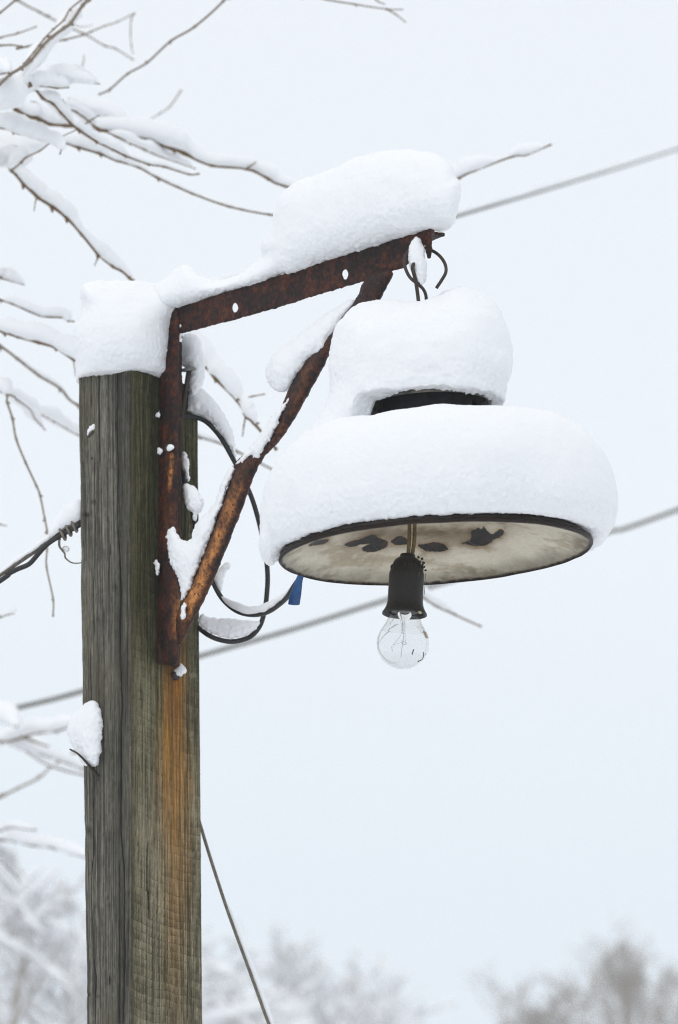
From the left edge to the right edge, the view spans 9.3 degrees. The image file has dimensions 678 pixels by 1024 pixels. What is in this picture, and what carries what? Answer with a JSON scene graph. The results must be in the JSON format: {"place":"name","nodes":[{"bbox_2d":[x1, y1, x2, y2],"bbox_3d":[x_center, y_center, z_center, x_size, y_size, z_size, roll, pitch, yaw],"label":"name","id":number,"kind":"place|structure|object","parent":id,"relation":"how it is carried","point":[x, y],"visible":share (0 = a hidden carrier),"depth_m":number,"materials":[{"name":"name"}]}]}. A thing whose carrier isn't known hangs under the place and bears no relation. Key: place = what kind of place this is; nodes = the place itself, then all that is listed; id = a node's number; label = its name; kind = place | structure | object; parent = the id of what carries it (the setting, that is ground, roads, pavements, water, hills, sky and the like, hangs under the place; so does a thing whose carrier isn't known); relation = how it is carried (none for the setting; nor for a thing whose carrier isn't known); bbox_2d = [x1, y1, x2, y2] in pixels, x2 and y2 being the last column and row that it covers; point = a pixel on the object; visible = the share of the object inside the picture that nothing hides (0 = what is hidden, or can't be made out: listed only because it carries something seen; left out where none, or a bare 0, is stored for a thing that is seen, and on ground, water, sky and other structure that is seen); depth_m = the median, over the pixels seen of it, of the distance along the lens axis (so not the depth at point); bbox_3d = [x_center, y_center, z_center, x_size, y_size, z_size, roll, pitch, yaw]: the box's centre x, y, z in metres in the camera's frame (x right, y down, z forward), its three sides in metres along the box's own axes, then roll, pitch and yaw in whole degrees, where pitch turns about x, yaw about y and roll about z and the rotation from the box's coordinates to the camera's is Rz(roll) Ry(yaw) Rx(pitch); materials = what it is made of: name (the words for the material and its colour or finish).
{"place":"outdoors","nodes":[
{"label":"outdoors","id":0,"kind":"place"},
{"bbox_2d":[0,0,677,1023],"label":"sky","id":1,"kind":"structure","parent":0,"point":[495,796],"materials":[{"name":"white"}]},
{"bbox_2d":[16,508,677,709],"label":"overhead line","id":2,"kind":"object","parent":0,"point":[257,639],"visible":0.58,"depth_m":10.46,"materials":[{"name":"grey metal"}]},
{"bbox_2d":[209,144,677,279],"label":"overhead line","id":3,"kind":"object","parent":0,"point":[505,199],"visible":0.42,"depth_m":9.56,"materials":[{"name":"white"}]},
{"bbox_3d":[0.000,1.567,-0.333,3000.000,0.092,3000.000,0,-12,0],"label":"ground","id":4,"kind":"structure","parent":0,"visible":0},
{"bbox_2d":[0,701,84,883],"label":"bare tree","id":5,"kind":"object","parent":4,"relation":"on","point":[18,734],"visible":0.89,"depth_m":8.41,"materials":[{"name":"grey plant"}]},
{"bbox_2d":[0,878,270,1023],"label":"snowy tree","id":6,"kind":"object","parent":4,"relation":"on","point":[52,999],"visible":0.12,"depth_m":20.58,"materials":[{"name":"white snow"}]},
{"bbox_2d":[79,370,201,1023],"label":"wooden post","id":7,"kind":"object","parent":4,"relation":"on","point":[142,815],"visible":0.95,"depth_m":5.07,"materials":[{"name":"brown wood"}]},
{"bbox_2d":[0,520,80,576],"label":"support wire","id":8,"kind":"object","parent":7,"relation":"attached to","point":[23,559],"visible":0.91,"depth_m":5.13,"materials":[{"name":"black metal"}]},
{"bbox_2d":[0,499,80,572],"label":"snow strip","id":9,"kind":"object","parent":8,"relation":"on","point":[67,515],"visible":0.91,"depth_m":5.14,"materials":[{"name":"white snow"}]},
{"bbox_2d":[0,521,80,583],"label":"power cable","id":10,"kind":"object","parent":8,"relation":"attached to","point":[30,562],"visible":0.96,"depth_m":5.13,"materials":[{"name":"black rubber"}]},
{"bbox_2d":[58,521,80,563],"bbox_3d":[-0.332,0.036,5.138,0.032,0.055,0.021,0,-12,0],"label":"tie wire","id":11,"kind":"object","parent":10,"relation":"attached to","point":[68,532],"visible":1,"depth_m":5.13,"materials":[{"name":"black metal"}]},
{"bbox_2d":[62,546,69,551],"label":"snow clump","id":12,"kind":"object","parent":11,"relation":"on","point":[66,548],"visible":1,"depth_m":5.13,"materials":[{"name":"white snow"}]},
{"bbox_2d":[66,700,102,766],"bbox_3d":[-0.309,0.270,5.066,0.033,0.083,0.062,8,-15,-34],"label":"snow clump","id":13,"kind":"object","parent":7,"relation":"attached to","point":[84,729],"visible":1,"depth_m":5.05,"materials":[{"name":"white snow"}]},
{"bbox_2d":[69,749,99,781],"bbox_3d":[-0.304,0.310,5.048,0.044,0.047,0.015,5,-13,-21],"label":"twig stub","id":14,"kind":"object","parent":7,"relation":"attached to","point":[94,772],"visible":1,"depth_m":5.05,"materials":[{"name":"wood"}]},
{"bbox_2d":[73,280,181,383],"bbox_3d":[-0.260,-0.226,5.202,0.142,0.138,0.167,0,-12,0],"label":"snow heap","id":15,"kind":"object","parent":7,"relation":"on","point":[121,326],"visible":0.75,"depth_m":5.14,"materials":[{"name":"white snow"}]},
{"bbox_2d":[182,367,195,416],"bbox_3d":[-0.187,-0.149,5.185,0.019,0.063,0.019,12,-17,-43],"label":"nail","id":16,"kind":"object","parent":7,"relation":"attached to","point":[188,370],"visible":1,"depth_m":5.18,"materials":[{"name":"metal"}]},
{"bbox_2d":[182,333,205,397],"bbox_3d":[-0.183,-0.182,5.211,0.034,0.087,0.046,0,-12,0],"label":"snow clump","id":17,"kind":"object","parent":16,"relation":"attached to","point":[192,354],"visible":1,"depth_m":5.20,"materials":[{"name":"white snow"}]},
{"bbox_2d":[182,414,269,643],"bbox_3d":[-0.143,0.024,5.183,0.116,0.291,0.061,0,-12,0],"label":"power cable","id":18,"kind":"object","parent":16,"relation":"hanging from","point":[212,427],"visible":0.84,"depth_m":5.15,"materials":[{"name":"black rubber"}]},
{"bbox_2d":[188,388,236,457],"bbox_3d":[-0.159,-0.112,5.200,0.065,0.093,0.036,0,-12,0],"label":"snow clump","id":19,"kind":"object","parent":18,"relation":"on","point":[203,403],"visible":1,"depth_m":5.19,"materials":[{"name":"white snow"}]},
{"bbox_2d":[198,614,259,638],"bbox_3d":[-0.136,0.141,5.139,0.077,0.032,0.019,0,-12,0],"label":"snow clump","id":20,"kind":"object","parent":18,"relation":"on","point":[228,628],"visible":1,"depth_m":5.13,"materials":[{"name":"white snow"}]},
{"bbox_2d":[201,823,269,1023],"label":"guy wire","id":21,"kind":"object","parent":7,"relation":"attached to","point":[232,923],"visible":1,"depth_m":5.14,"materials":[{"name":"grey metal"}]},
{"bbox_2d":[227,903,273,1023],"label":"snow strip","id":22,"kind":"object","parent":21,"relation":"attached to","point":[258,983],"visible":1,"depth_m":5.14,"materials":[{"name":"white snow"}]},
{"bbox_2d":[157,229,444,679],"bbox_3d":[-0.053,-0.064,4.981,0.054,0.476,0.467,11,-17,-43],"label":"wall bracket","id":23,"kind":"object","parent":7,"relation":"attached to","point":[372,268],"depth_m":5.04,"materials":[{"name":"metal"}]},
{"bbox_2d":[153,559,159,574],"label":"snow clump","id":24,"kind":"object","parent":23,"relation":"attached to","point":[157,564],"visible":1,"depth_m":5.10,"materials":[{"name":"white snow"}]},
{"bbox_2d":[157,447,162,454],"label":"snow clump","id":25,"kind":"object","parent":23,"relation":"attached to","point":[159,451],"visible":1,"depth_m":5.13,"materials":[{"name":"white snow"}]},
{"bbox_2d":[167,444,173,450],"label":"snow clump","id":26,"kind":"object","parent":23,"relation":"attached to","point":[170,447],"visible":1,"depth_m":5.11,"materials":[{"name":"white snow"}]},
{"bbox_2d":[174,663,186,676],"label":"snow clump","id":27,"kind":"object","parent":23,"relation":"attached to","point":[180,670],"visible":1,"depth_m":5.11,"materials":[{"name":"white snow"}]},
{"bbox_2d":[180,602,186,619],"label":"snow clump","id":28,"kind":"object","parent":23,"relation":"attached to","point":[183,610],"visible":1,"depth_m":5.04,"materials":[{"name":"white snow"}]},
{"bbox_2d":[181,452,189,480],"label":"snow clump","id":29,"kind":"object","parent":23,"relation":"attached to","point":[185,463],"visible":1,"depth_m":5.14,"materials":[{"name":"white snow"}]},
{"bbox_2d":[182,483,203,520],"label":"snow clump","id":30,"kind":"object","parent":23,"relation":"attached to","point":[194,500],"visible":1,"depth_m":5.10,"materials":[{"name":"white snow"}]},
{"bbox_2d":[165,465,234,600],"bbox_3d":[-0.170,0.027,5.053,0.024,0.154,0.125,10,-16,-40],"label":"snow clump","id":31,"kind":"object","parent":23,"relation":"attached to","point":[185,558],"visible":1,"depth_m":5.04,"materials":[{"name":"white snow"}]},
{"bbox_2d":[181,466,303,616],"bbox_3d":[-0.114,0.025,5.039,0.061,0.219,0.283,10,-16,-40],"label":"power cable","id":32,"kind":"object","parent":23,"relation":"hanging from","point":[293,595],"visible":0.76,"depth_m":4.98,"materials":[{"name":"black rubber"}]},
{"bbox_2d":[214,562,230,590],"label":"snow clump","id":33,"kind":"object","parent":32,"relation":"attached to","point":[221,572],"visible":0.93,"depth_m":5.10,"materials":[{"name":"white snow"}]},
{"bbox_2d":[221,586,290,613],"bbox_3d":[-0.091,0.103,5.017,0.022,0.035,0.190,6,-14,-28],"label":"snow strip","id":34,"kind":"object","parent":32,"relation":"on","point":[244,609],"visible":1,"depth_m":5.04,"materials":[{"name":"white snow"}]},
{"bbox_2d":[236,398,288,463],"bbox_3d":[-0.091,-0.098,5.001,0.096,0.072,0.016,-11,-16,42],"label":"snow clump","id":35,"kind":"object","parent":23,"relation":"attached to","point":[258,445],"visible":1,"depth_m":4.99,"materials":[{"name":"white snow"}]},
{"bbox_2d":[154,149,461,307],"bbox_3d":[-0.054,-0.344,5.051,0.574,0.140,0.094,-11,-17,43],"label":"snow heap","id":36,"kind":"object","parent":23,"relation":"on","point":[357,204],"visible":0.94,"depth_m":4.94,"materials":[{"name":"white snow"}]},
{"bbox_2d":[265,299,354,391],"bbox_3d":[-0.036,-0.196,4.977,0.156,0.096,0.032,-12,-17,43],"label":"snow clump","id":37,"kind":"object","parent":23,"relation":"attached to","point":[286,362],"visible":0.95,"depth_m":4.97,"materials":[{"name":"white snow"}]},
{"bbox_2d":[403,246,447,299],"bbox_3d":[0.101,-0.279,4.863,0.053,0.073,0.030,-1,-12,6],"label":"hook","id":38,"kind":"object","parent":23,"relation":"attached to","point":[422,288],"visible":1,"depth_m":4.85,"materials":[{"name":"metal"}]},
{"bbox_2d":[408,237,426,284],"bbox_3d":[0.092,-0.293,4.865,0.022,0.060,0.023,0,-12,0],"label":"snow clump","id":39,"kind":"object","parent":38,"relation":"attached to","point":[417,251],"visible":1,"depth_m":4.86,"materials":[{"name":"white snow"}]},
{"bbox_2d":[278,262,592,669],"bbox_3d":[0.111,-0.057,4.807,0.361,0.483,0.362,0,-12,0],"label":"hanging lamp","id":40,"kind":"object","parent":38,"relation":"hanging from","point":[405,560],"visible":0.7,"depth_m":4.85,"materials":[{"name":"metal"}]},
{"bbox_2d":[297,286,512,439],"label":"snow dome","id":41,"kind":"structure","parent":40,"relation":"on","point":[457,339],"depth_m":4.76,"materials":[{"name":"white snow"}]},
{"bbox_2d":[258,404,617,565],"bbox_3d":[0.114,-0.023,4.804,0.412,0.164,0.410,0,-12,0],"label":"snow ring","id":42,"kind":"object","parent":40,"relation":"on","point":[442,459],"visible":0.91,"depth_m":4.64,"materials":[{"name":"white snow"}]},
{"bbox_2d":[0,842,317,1023],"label":"snowy tree","id":43,"kind":"object","parent":4,"relation":"on","point":[31,910],"visible":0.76,"depth_m":19.82,"materials":[{"name":"white snow"}]},
{"bbox_2d":[201,927,316,1023],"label":"snowy tree","id":44,"kind":"object","parent":4,"relation":"on","point":[211,992],"visible":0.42,"depth_m":33.77,"materials":[{"name":"white snow"}]},
{"bbox_2d":[0,0,551,627],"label":"bare tree","id":45,"kind":"object","parent":4,"relation":"on","point":[24,122],"visible":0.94,"depth_m":6.19,"materials":[{"name":"white plant"}]},
{"bbox_2d":[239,920,422,1023],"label":"snowy tree","id":46,"kind":"object","parent":4,"relation":"on","point":[287,970],"visible":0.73,"depth_m":34.76,"materials":[{"name":"white snow"}]},
{"bbox_2d":[307,948,457,1023],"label":"snowy tree","id":47,"kind":"object","parent":4,"relation":"on","point":[394,986],"visible":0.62,"depth_m":35.69,"materials":[{"name":"white snow"}]},
{"bbox_2d":[461,960,597,1023],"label":"distant tree","id":48,"kind":"object","parent":4,"relation":"on","point":[533,1019],"visible":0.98,"depth_m":74.62,"materials":[{"name":"grey plant"}]},
{"bbox_2d":[532,910,677,1023],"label":"distant tree","id":49,"kind":"object","parent":4,"relation":"on","point":[625,991],"visible":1,"depth_m":74.39,"materials":[{"name":"grey plant"}]},
{"bbox_2d":[600,964,677,1023],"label":"distant tree","id":50,"kind":"object","parent":4,"relation":"on","point":[658,1007],"visible":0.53,"depth_m":76.91,"materials":[{"name":"grey plant"}]},
{"bbox_3d":[-0.307,-0.090,5.151,0.021,0.030,0.021,0,-12,0],"label":"nail","id":51,"kind":"object","parent":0,"visible":0},
{"bbox_2d":[87,424,94,434],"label":"snow clump","id":52,"kind":"object","parent":51,"relation":"attached to","point":[91,427],"visible":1,"depth_m":5.14,"materials":[{"name":"white snow"}]}
]}

